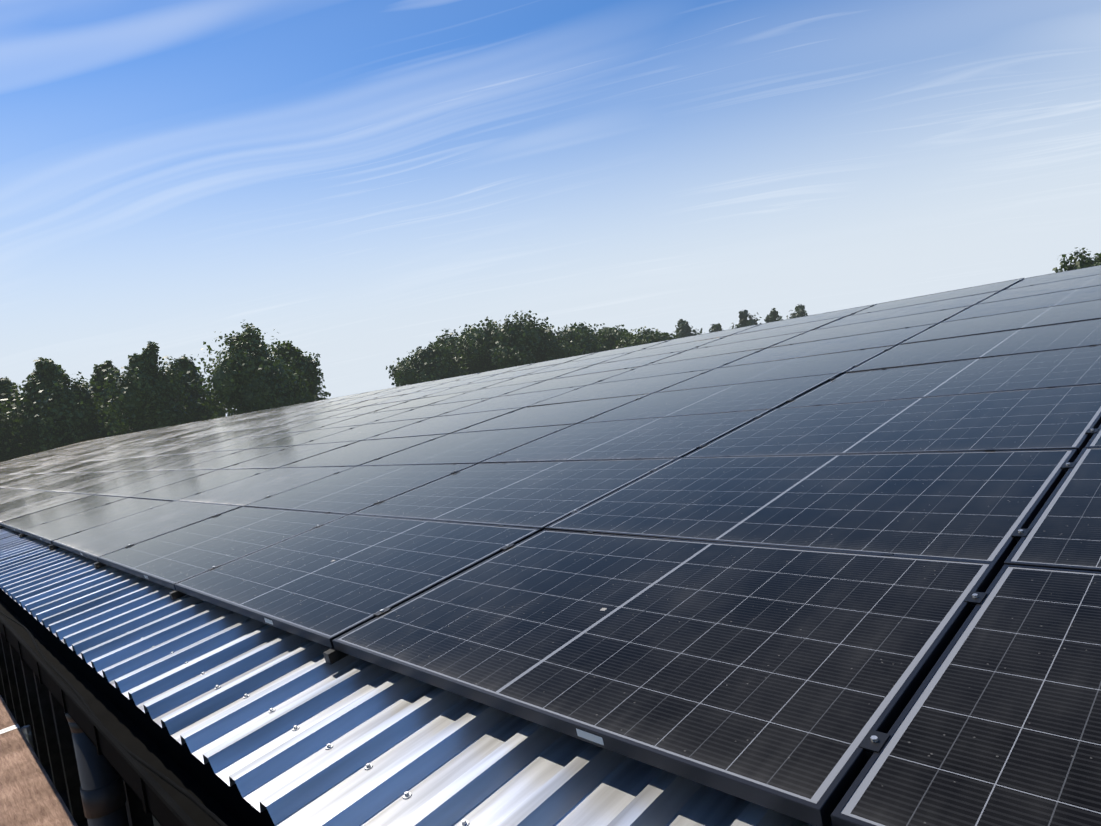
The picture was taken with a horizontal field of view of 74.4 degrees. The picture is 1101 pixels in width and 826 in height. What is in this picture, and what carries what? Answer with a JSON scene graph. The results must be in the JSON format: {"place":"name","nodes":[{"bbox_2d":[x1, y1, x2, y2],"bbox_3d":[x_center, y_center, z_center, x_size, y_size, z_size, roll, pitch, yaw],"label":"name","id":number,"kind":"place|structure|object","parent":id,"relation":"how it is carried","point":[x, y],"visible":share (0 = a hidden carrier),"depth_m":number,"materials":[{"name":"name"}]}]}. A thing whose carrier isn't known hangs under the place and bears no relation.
{"place":"outdoors","nodes":[
{"label":"outdoors","id":0,"kind":"place"},
{"bbox_2d":[0,695,77,825],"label":"ground","id":1,"kind":"structure","parent":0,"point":[30,795],"depth_m":3.88,"materials":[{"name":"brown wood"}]},
{"bbox_2d":[0,610,227,825],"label":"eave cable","id":2,"kind":"object","parent":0,"point":[207,811],"visible":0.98,"depth_m":2.25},
{"bbox_2d":[126,810,159,825],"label":"building walls","id":3,"kind":"structure","parent":0,"point":[156,822],"depth_m":3.64,"materials":[{"name":"black"}]},
{"bbox_2d":[0,525,813,825],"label":"corrugated roof","id":4,"kind":"structure","parent":3,"relation":"on","point":[445,757],"depth_m":2.05,"materials":[{"name":"silver metal"}]},
{"bbox_2d":[142,637,469,825],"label":"roof screws","id":5,"kind":"object","parent":4,"relation":"attached to","point":[406,795],"visible":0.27,"depth_m":2.00,"materials":[{"name":"metal"}]},
{"bbox_2d":[0,279,1098,825],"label":"panel clamps","id":6,"kind":"object","parent":4,"relation":"on","point":[872,743],"visible":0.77,"depth_m":2.50,"materials":[{"name":"black metal"}]},
{"bbox_2d":[0,491,64,511],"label":"solar panel","id":7,"kind":"object","parent":6,"relation":"attached to","point":[25,501],"visible":0.6,"depth_m":11.27,"materials":[{"name":"grey"}]},
{"bbox_2d":[0,493,91,522],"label":"solar panel","id":8,"kind":"object","parent":6,"relation":"attached to","point":[21,511],"visible":0.69,"depth_m":9.89,"materials":[{"name":"grey"}]},
{"bbox_2d":[18,472,92,489],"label":"solar panel","id":9,"kind":"object","parent":6,"relation":"attached to","point":[51,481],"visible":0.54,"depth_m":14.51,"materials":[{"name":"grey"}]},
{"bbox_2d":[0,495,127,533],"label":"solar panel","id":10,"kind":"object","parent":6,"relation":"attached to","point":[18,524],"visible":0.75,"depth_m":8.59,"materials":[{"name":"grey"}]},
{"bbox_2d":[32,472,113,490],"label":"solar panel","id":11,"kind":"object","parent":6,"relation":"attached to","point":[70,481],"visible":0.67,"depth_m":13.20,"materials":[{"name":"grey"}]},
{"bbox_2d":[50,471,140,492],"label":"solar panel","id":12,"kind":"object","parent":6,"relation":"attached to","point":[89,482],"visible":0.67,"depth_m":11.91,"materials":[{"name":"grey"}]},
{"bbox_2d":[21,498,171,544],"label":"solar panel","id":13,"kind":"object","parent":6,"relation":"attached to","point":[50,531],"visible":0.73,"depth_m":7.28,"materials":[{"name":"grey"}]},
{"bbox_2d":[76,457,146,472],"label":"solar panel","id":14,"kind":"object","parent":6,"relation":"attached to","point":[110,465],"visible":0.65,"depth_m":15.21,"materials":[{"name":"grey"}]},
{"bbox_2d":[68,471,170,494],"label":"solar panel","id":15,"kind":"object","parent":6,"relation":"attached to","point":[115,483],"visible":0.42,"depth_m":10.63,"materials":[{"name":"grey"}]},
{"bbox_2d":[97,455,172,471],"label":"solar panel","id":16,"kind":"object","parent":6,"relation":"on","point":[132,464],"visible":0.65,"depth_m":13.91,"materials":[{"name":"grey"}]},
{"bbox_2d":[52,501,241,561],"bbox_3d":[-3.415,0.949,6.077,1.041,0.036,1.755,-21,10,-42],"label":"solar panel","id":17,"kind":"object","parent":6,"relation":"attached to","point":[94,543],"visible":0.92,"depth_m":5.95,"materials":[{"name":"grey"}]},
{"bbox_2d":[94,469,218,497],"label":"solar panel","id":18,"kind":"object","parent":6,"relation":"attached to","point":[148,484],"visible":0.73,"depth_m":9.30,"materials":[{"name":"grey"}]},
{"bbox_2d":[117,452,206,471],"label":"solar panel","id":19,"kind":"object","parent":6,"relation":"attached to","point":[159,462],"visible":0.79,"depth_m":12.60,"materials":[{"name":"grey"}]},
{"bbox_2d":[151,439,228,456],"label":"solar panel","id":20,"kind":"object","parent":6,"relation":"attached to","point":[188,448],"visible":0.6,"depth_m":14.61,"materials":[{"name":"grey"}]},
{"bbox_2d":[144,449,245,470],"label":"solar panel","id":21,"kind":"object","parent":6,"relation":"attached to","point":[189,461],"visible":0.6,"depth_m":11.32,"materials":[{"name":"grey"}]},
{"bbox_2d":[129,468,273,500],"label":"solar panel","id":22,"kind":"object","parent":6,"relation":"attached to","point":[193,485],"visible":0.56,"depth_m":8.00,"materials":[{"name":"grey"}]},
{"bbox_2d":[176,435,264,454],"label":"solar panel","id":23,"kind":"object","parent":6,"relation":"on","point":[222,444],"visible":0.56,"depth_m":13.34,"materials":[{"name":"grey"}]},
{"bbox_2d":[98,506,347,589],"bbox_3d":[-2.206,0.836,4.786,1.041,0.036,1.755,-20,10,-42],"label":"solar panel","id":24,"kind":"object","parent":6,"relation":"attached to","point":[170,559],"visible":0.94,"depth_m":4.63,"materials":[{"name":"grey"}]},
{"bbox_2d":[178,446,292,469],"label":"solar panel","id":25,"kind":"object","parent":6,"relation":"on","point":[232,459],"visible":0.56,"depth_m":10.01,"materials":[{"name":"grey"}]},
{"bbox_2d":[209,431,305,451],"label":"solar panel","id":26,"kind":"object","parent":6,"relation":"attached to","point":[251,443],"visible":0.58,"depth_m":12.04,"materials":[{"name":"grey"}]},
{"bbox_2d":[176,466,355,506],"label":"solar panel","id":27,"kind":"object","parent":6,"relation":"attached to","point":[254,488],"visible":0.71,"depth_m":6.69,"materials":[{"name":"grey"}]},
{"bbox_2d":[233,420,316,438],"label":"solar panel","id":28,"kind":"object","parent":6,"relation":"attached to","point":[275,429],"visible":0.73,"depth_m":14.03,"materials":[{"name":"grey"}]},
{"bbox_2d":[222,440,360,468],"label":"solar panel","id":29,"kind":"object","parent":6,"relation":"attached to","point":[280,458],"visible":0.69,"depth_m":8.69,"materials":[{"name":"grey"}]},
{"bbox_2d":[249,425,360,448],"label":"solar panel","id":30,"kind":"object","parent":6,"relation":"attached to","point":[301,438],"visible":0.65,"depth_m":10.72,"materials":[{"name":"grey"}]},
{"bbox_2d":[269,414,362,434],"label":"solar panel","id":31,"kind":"object","parent":6,"relation":"attached to","point":[314,425],"visible":0.62,"depth_m":12.73,"materials":[{"name":"grey"}]},
{"bbox_2d":[282,406,365,424],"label":"solar panel","id":32,"kind":"object","parent":6,"relation":"on","point":[323,415],"visible":0.67,"depth_m":14.73,"materials":[{"name":"grey"}]},
{"bbox_2d":[174,514,541,647],"bbox_3d":[-0.997,0.718,3.491,1.041,0.036,1.755,-20,10,-42],"label":"solar panel","id":33,"kind":"object","parent":6,"relation":"attached to","point":[326,584],"visible":0.96,"depth_m":3.27,"materials":[{"name":"grey"}]},
{"bbox_2d":[244,463,476,514],"bbox_3d":[-1.481,0.566,5.488,1.041,0.036,1.755,-20,10,-42],"label":"solar panel","id":34,"kind":"object","parent":6,"relation":"attached to","point":[353,490],"visible":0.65,"depth_m":5.36,"materials":[{"name":"grey"}]},
{"bbox_2d":[278,434,446,467],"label":"solar panel","id":35,"kind":"object","parent":6,"relation":"attached to","point":[361,452],"visible":0.81,"depth_m":7.39,"materials":[{"name":"grey"}]},
{"bbox_2d":[300,417,431,444],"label":"solar panel","id":36,"kind":"object","parent":6,"relation":"on","point":[364,431],"visible":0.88,"depth_m":9.41,"materials":[{"name":"grey"}]},
{"bbox_2d":[320,399,413,419],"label":"solar panel","id":37,"kind":"object","parent":6,"relation":"on","point":[367,409],"visible":0.67,"depth_m":13.43,"materials":[{"name":"grey"}]},
{"bbox_2d":[313,406,421,429],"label":"solar panel","id":38,"kind":"object","parent":6,"relation":"attached to","point":[363,419],"visible":0.69,"depth_m":11.43,"materials":[{"name":"grey"}]},
{"bbox_2d":[368,386,456,405],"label":"solar panel","id":39,"kind":"object","parent":6,"relation":"on","point":[411,396],"visible":0.54,"depth_m":14.15,"materials":[{"name":"grey"}]},
{"bbox_2d":[367,391,470,413],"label":"solar panel","id":40,"kind":"object","parent":6,"relation":"attached to","point":[420,402],"visible":0.58,"depth_m":12.13,"materials":[{"name":"grey"}]},
{"bbox_2d":[367,397,492,423],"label":"solar panel","id":41,"kind":"object","parent":6,"relation":"on","point":[428,411],"visible":0.67,"depth_m":10.13,"materials":[{"name":"grey"}]},
{"bbox_2d":[364,407,524,439],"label":"solar panel","id":42,"kind":"object","parent":6,"relation":"attached to","point":[448,424],"visible":0.67,"depth_m":8.09,"materials":[{"name":"grey"}]},
{"bbox_2d":[413,374,497,392],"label":"solar panel","id":43,"kind":"object","parent":6,"relation":"attached to","point":[455,383],"visible":0.62,"depth_m":14.86,"materials":[{"name":"grey"}]},
{"bbox_2d":[359,424,573,465],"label":"solar panel","id":44,"kind":"object","parent":6,"relation":"attached to","point":[477,447],"visible":0.71,"depth_m":6.08,"materials":[{"name":"grey"}]},
{"bbox_2d":[417,376,519,398],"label":"solar panel","id":45,"kind":"object","parent":6,"relation":"attached to","point":[468,387],"visible":0.62,"depth_m":12.85,"materials":[{"name":"grey"}]},
{"bbox_2d":[426,380,545,405],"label":"solar panel","id":46,"kind":"object","parent":6,"relation":"attached to","point":[486,393],"visible":0.77,"depth_m":10.84,"materials":[{"name":"grey"}]},
{"bbox_2d":[435,385,585,416],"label":"solar panel","id":47,"kind":"object","parent":6,"relation":"attached to","point":[512,401],"visible":0.69,"depth_m":8.83,"materials":[{"name":"grey"}]},
{"bbox_2d":[464,364,557,384],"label":"solar panel","id":48,"kind":"object","parent":6,"relation":"on","point":[511,374],"visible":0.6,"depth_m":13.56,"materials":[{"name":"grey"}]},
{"bbox_2d":[352,458,677,530],"bbox_3d":[-0.270,0.450,4.194,1.041,0.036,1.755,-20,10,-42],"label":"solar panel","id":49,"kind":"object","parent":6,"relation":"on","point":[540,495],"visible":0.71,"depth_m":4.03,"materials":[{"name":"grey"}]},
{"bbox_2d":[478,364,593,389],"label":"solar panel","id":50,"kind":"object","parent":6,"relation":"attached to","point":[536,377],"visible":0.6,"depth_m":11.53,"materials":[{"name":"grey"}]},
{"bbox_2d":[504,352,596,372],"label":"solar panel","id":51,"kind":"object","parent":6,"relation":"attached to","point":[551,362],"visible":0.79,"depth_m":14.24,"materials":[{"name":"grey"}]},
{"bbox_2d":[453,393,651,432],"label":"solar panel","id":52,"kind":"object","parent":6,"relation":"on","point":[576,412],"visible":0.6,"depth_m":6.79,"materials":[{"name":"grey"}]},
{"bbox_2d":[496,366,640,396],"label":"solar panel","id":53,"kind":"object","parent":6,"relation":"attached to","point":[572,381],"visible":0.6,"depth_m":9.53,"materials":[{"name":"grey"}]},
{"bbox_2d":[522,351,634,375],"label":"solar panel","id":54,"kind":"object","parent":6,"relation":"attached to","point":[580,363],"visible":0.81,"depth_m":12.25,"materials":[{"name":"grey"}]},
{"bbox_2d":[565,339,671,362],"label":"solar panel","id":55,"kind":"object","parent":6,"relation":"attached to","point":[618,351],"visible":0.56,"depth_m":12.97,"materials":[{"name":"grey"}]},
{"bbox_2d":[526,369,712,406],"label":"solar panel","id":56,"kind":"object","parent":6,"relation":"attached to","point":[645,385],"visible":0.75,"depth_m":7.51,"materials":[{"name":"grey"}]},
{"bbox_2d":[552,350,686,378],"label":"solar panel","id":57,"kind":"object","parent":6,"relation":"on","point":[622,364],"visible":0.75,"depth_m":10.23,"materials":[{"name":"grey"}]},
{"bbox_2d":[480,409,772,462],"bbox_3d":[0.457,0.179,4.895,1.041,0.037,1.755,-20,10,-42],"label":"solar panel","id":58,"kind":"object","parent":6,"relation":"attached to","point":[665,437],"visible":0.85,"depth_m":4.75,"materials":[{"name":"grey"}]},
{"bbox_2d":[598,336,726,363],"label":"solar panel","id":59,"kind":"object","parent":6,"relation":"attached to","point":[665,349],"visible":0.81,"depth_m":10.95,"materials":[{"name":"grey"}]},
{"bbox_2d":[332,530,997,825],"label":"solar panel","id":60,"kind":"object","parent":6,"relation":"attached to","point":[784,680],"visible":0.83,"depth_m":1.86,"materials":[{"name":"grey"}]},
{"bbox_2d":[593,348,765,383],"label":"solar panel","id":61,"kind":"object","parent":6,"relation":"attached to","point":[694,364],"visible":0.62,"depth_m":8.22,"materials":[{"name":"grey"}]},
{"bbox_2d":[638,323,762,350],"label":"solar panel","id":62,"kind":"object","parent":6,"relation":"attached to","point":[722,333],"visible":0.65,"depth_m":11.64,"materials":[{"name":"grey"}]},
{"bbox_2d":[580,372,841,422],"bbox_3d":[1.181,-0.089,5.602,1.041,0.038,1.755,-21,10,-42],"label":"solar panel","id":63,"kind":"object","parent":6,"relation":"attached to","point":[771,394],"visible":0.69,"depth_m":5.47,"materials":[{"name":"grey"}]},
{"bbox_2d":[644,331,807,365],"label":"solar panel","id":64,"kind":"object","parent":6,"relation":"attached to","point":[760,343],"visible":0.75,"depth_m":8.92,"materials":[{"name":"grey"}]},
{"bbox_2d":[693,316,845,348],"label":"solar panel","id":65,"kind":"object","parent":6,"relation":"attached to","point":[790,329],"visible":0.65,"depth_m":9.63,"materials":[{"name":"grey"}]},
{"bbox_2d":[655,345,895,392],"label":"solar panel","id":66,"kind":"object","parent":6,"relation":"attached to","point":[842,362],"visible":0.69,"depth_m":6.20,"materials":[{"name":"grey"}]},
{"bbox_2d":[732,304,875,334],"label":"solar panel","id":67,"kind":"object","parent":6,"relation":"attached to","point":[811,318],"visible":0.79,"depth_m":10.36,"materials":[{"name":"grey"}]},
{"bbox_2d":[545,449,1077,572],"bbox_3d":[0.937,0.334,2.900,1.041,0.038,1.755,-20,10,-42],"label":"solar panel","id":68,"kind":"object","parent":6,"relation":"on","point":[980,506],"visible":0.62,"depth_m":2.66,"materials":[{"name":"grey"}]},
{"bbox_2d":[718,323,937,367],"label":"solar panel","id":69,"kind":"object","parent":6,"relation":"attached to","point":[896,337],"visible":0.81,"depth_m":6.90,"materials":[{"name":"grey"}]},
{"bbox_2d":[768,305,971,347],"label":"solar panel","id":70,"kind":"object","parent":6,"relation":"attached to","point":[927,318],"visible":0.79,"depth_m":7.63,"materials":[{"name":"grey"}]},
{"bbox_2d":[684,384,1100,456],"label":"solar panel","id":71,"kind":"object","parent":6,"relation":"attached to","point":[1062,417],"visible":0.79,"depth_m":3.42,"materials":[{"name":"grey"}]},
{"bbox_2d":[814,290,1000,329],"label":"solar panel","id":72,"kind":"object","parent":6,"relation":"attached to","point":[970,300],"visible":0.58,"depth_m":8.34,"materials":[{"name":"grey"}]},
{"bbox_2d":[849,278,1024,315],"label":"solar panel","id":73,"kind":"object","parent":6,"relation":"attached to","point":[986,288],"visible":0.71,"depth_m":9.04,"materials":[{"name":"grey"}]},
{"bbox_2d":[779,345,1100,407],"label":"solar panel","id":74,"kind":"object","parent":6,"relation":"on","point":[1062,367],"visible":0.71,"depth_m":4.23,"materials":[{"name":"grey"}]},
{"bbox_2d":[830,564,1100,825],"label":"solar panel","id":75,"kind":"object","parent":6,"relation":"attached to","point":[997,722],"visible":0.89,"depth_m":1.31,"materials":[{"name":"grey"}]},
{"bbox_2d":[846,318,1100,372],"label":"solar panel","id":76,"kind":"object","parent":6,"relation":"attached to","point":[1052,337],"visible":0.67,"depth_m":5.03,"materials":[{"name":"grey"}]},
{"bbox_2d":[900,299,1100,343],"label":"solar panel","id":77,"kind":"object","parent":6,"relation":"on","point":[1068,313],"visible":0.9,"depth_m":5.81,"materials":[{"name":"grey"}]},
{"bbox_2d":[943,285,1100,321],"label":"solar panel","id":78,"kind":"object","parent":6,"relation":"attached to","point":[1090,293],"visible":0.75,"depth_m":6.61,"materials":[{"name":"grey"}]},
{"bbox_2d":[977,274,1100,303],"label":"solar panel","id":79,"kind":"object","parent":6,"relation":"on","point":[1062,285],"visible":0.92,"depth_m":7.37,"materials":[{"name":"grey"}]},
{"bbox_2d":[1004,447,1100,571],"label":"solar panel","id":80,"kind":"object","parent":6,"relation":"attached to","point":[1065,530],"visible":0.93,"depth_m":2.02,"materials":[{"name":"grey"}]},
{"bbox_2d":[1004,265,1100,289],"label":"solar panel","id":81,"kind":"object","parent":6,"relation":"attached to","point":[1066,275],"visible":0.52,"depth_m":8.15,"materials":[{"name":"grey"}]},
{"bbox_2d":[0,0,1100,415],"label":"sky","id":82,"kind":"structure","parent":0,"point":[357,182],"materials":[{"name":"blue"}]},
{"label":"yard pavement","id":83,"kind":"structure","parent":0,"visible":0},
{"bbox_2d":[0,632,160,825],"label":"cladding","id":84,"kind":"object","parent":83,"relation":"on","point":[31,700],"depth_m":5.11,"materials":[{"name":"black metal"}]},
{"bbox_2d":[64,711,128,825],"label":"downpipe","id":85,"kind":"object","parent":84,"relation":"attached to","point":[103,794],"visible":0.5,"depth_m":3.08,"materials":[{"name":"metal"}]},
{"bbox_2d":[0,588,274,825],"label":"gutter","id":86,"kind":"object","parent":84,"relation":"attached to","point":[130,725],"visible":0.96,"depth_m":2.58,"materials":[{"name":"black metal"}]},
{"label":"ground","id":87,"kind":"structure","parent":0,"visible":0},
{"bbox_2d":[0,399,17,461],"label":"birch tree","id":88,"kind":"object","parent":87,"relation":"on","point":[3,437],"visible":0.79,"depth_m":75.64,"materials":[{"name":"green plant"}]},
{"bbox_2d":[0,376,39,460],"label":"birch tree","id":89,"kind":"object","parent":87,"relation":"on","point":[6,383],"visible":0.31,"depth_m":78.93,"materials":[{"name":"green plant"}]},
{"bbox_2d":[1,357,107,457],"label":"birch tree","id":90,"kind":"object","parent":87,"relation":"on","point":[58,412],"visible":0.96,"depth_m":75.24,"materials":[{"name":"green plant"}]},
{"bbox_2d":[83,360,127,437],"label":"birch tree","id":91,"kind":"object","parent":87,"relation":"on","point":[97,379],"visible":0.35,"depth_m":82.56,"materials":[{"name":"green plant"}]},
{"bbox_2d":[93,341,188,435],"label":"birch tree","id":92,"kind":"object","parent":87,"relation":"on","point":[148,391],"visible":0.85,"depth_m":77.75,"materials":[{"name":"green plant"}]},
{"bbox_2d":[160,354,235,422],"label":"birch tree","id":93,"kind":"object","parent":87,"relation":"on","point":[195,413],"visible":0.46,"depth_m":85.77,"materials":[{"name":"green plant"}]},
{"bbox_2d":[179,320,316,418],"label":"birch tree","id":94,"kind":"object","parent":87,"relation":"on","point":[249,373],"visible":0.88,"depth_m":79.45,"materials":[{"name":"green plant"}]},
{"bbox_2d":[271,340,330,404],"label":"birch tree","id":95,"kind":"object","parent":87,"relation":"on","point":[312,372],"visible":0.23,"depth_m":88.20,"materials":[{"name":"green plant"}]},
{"bbox_2d":[386,342,474,386],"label":"oak tree","id":96,"kind":"object","parent":87,"relation":"on","point":[431,362],"visible":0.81,"depth_m":114.31,"materials":[{"name":"green plant"}]},
{"bbox_2d":[428,323,478,373],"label":"oak tree","id":97,"kind":"object","parent":87,"relation":"on","point":[451,340],"visible":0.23,"depth_m":123.20,"materials":[{"name":"green plant"}]},
{"bbox_2d":[455,310,559,373],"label":"oak tree","id":98,"kind":"object","parent":87,"relation":"on","point":[491,346],"visible":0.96,"depth_m":115.83,"materials":[{"name":"green plant"}]},
{"bbox_2d":[534,322,614,362],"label":"oak tree","id":99,"kind":"object","parent":87,"relation":"on","point":[573,340],"visible":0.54,"depth_m":121.90,"materials":[{"name":"green plant"}]},
{"bbox_2d":[589,324,634,350],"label":"oak tree","id":100,"kind":"object","parent":87,"relation":"on","point":[612,334],"visible":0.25,"depth_m":126.88,"materials":[{"name":"green plant"}]},
{"bbox_2d":[612,326,678,348],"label":"oak tree","id":101,"kind":"object","parent":87,"relation":"on","point":[649,335],"visible":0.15,"depth_m":120.94,"materials":[{"name":"green plant"}]},
{"bbox_2d":[675,319,702,337],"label":"tree","id":102,"kind":"object","parent":87,"relation":"on","point":[684,329],"visible":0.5,"depth_m":184.89,"materials":[{"name":"green plant"}]},
{"bbox_2d":[731,310,761,328],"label":"tree","id":103,"kind":"object","parent":87,"relation":"on","point":[743,320],"visible":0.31,"depth_m":181.37,"materials":[{"name":"green plant"}]},
{"bbox_2d":[1052,247,1100,272],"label":"tree","id":104,"kind":"object","parent":87,"relation":"on","point":[1083,263],"visible":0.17,"depth_m":60.42,"materials":[{"name":"green plant"}]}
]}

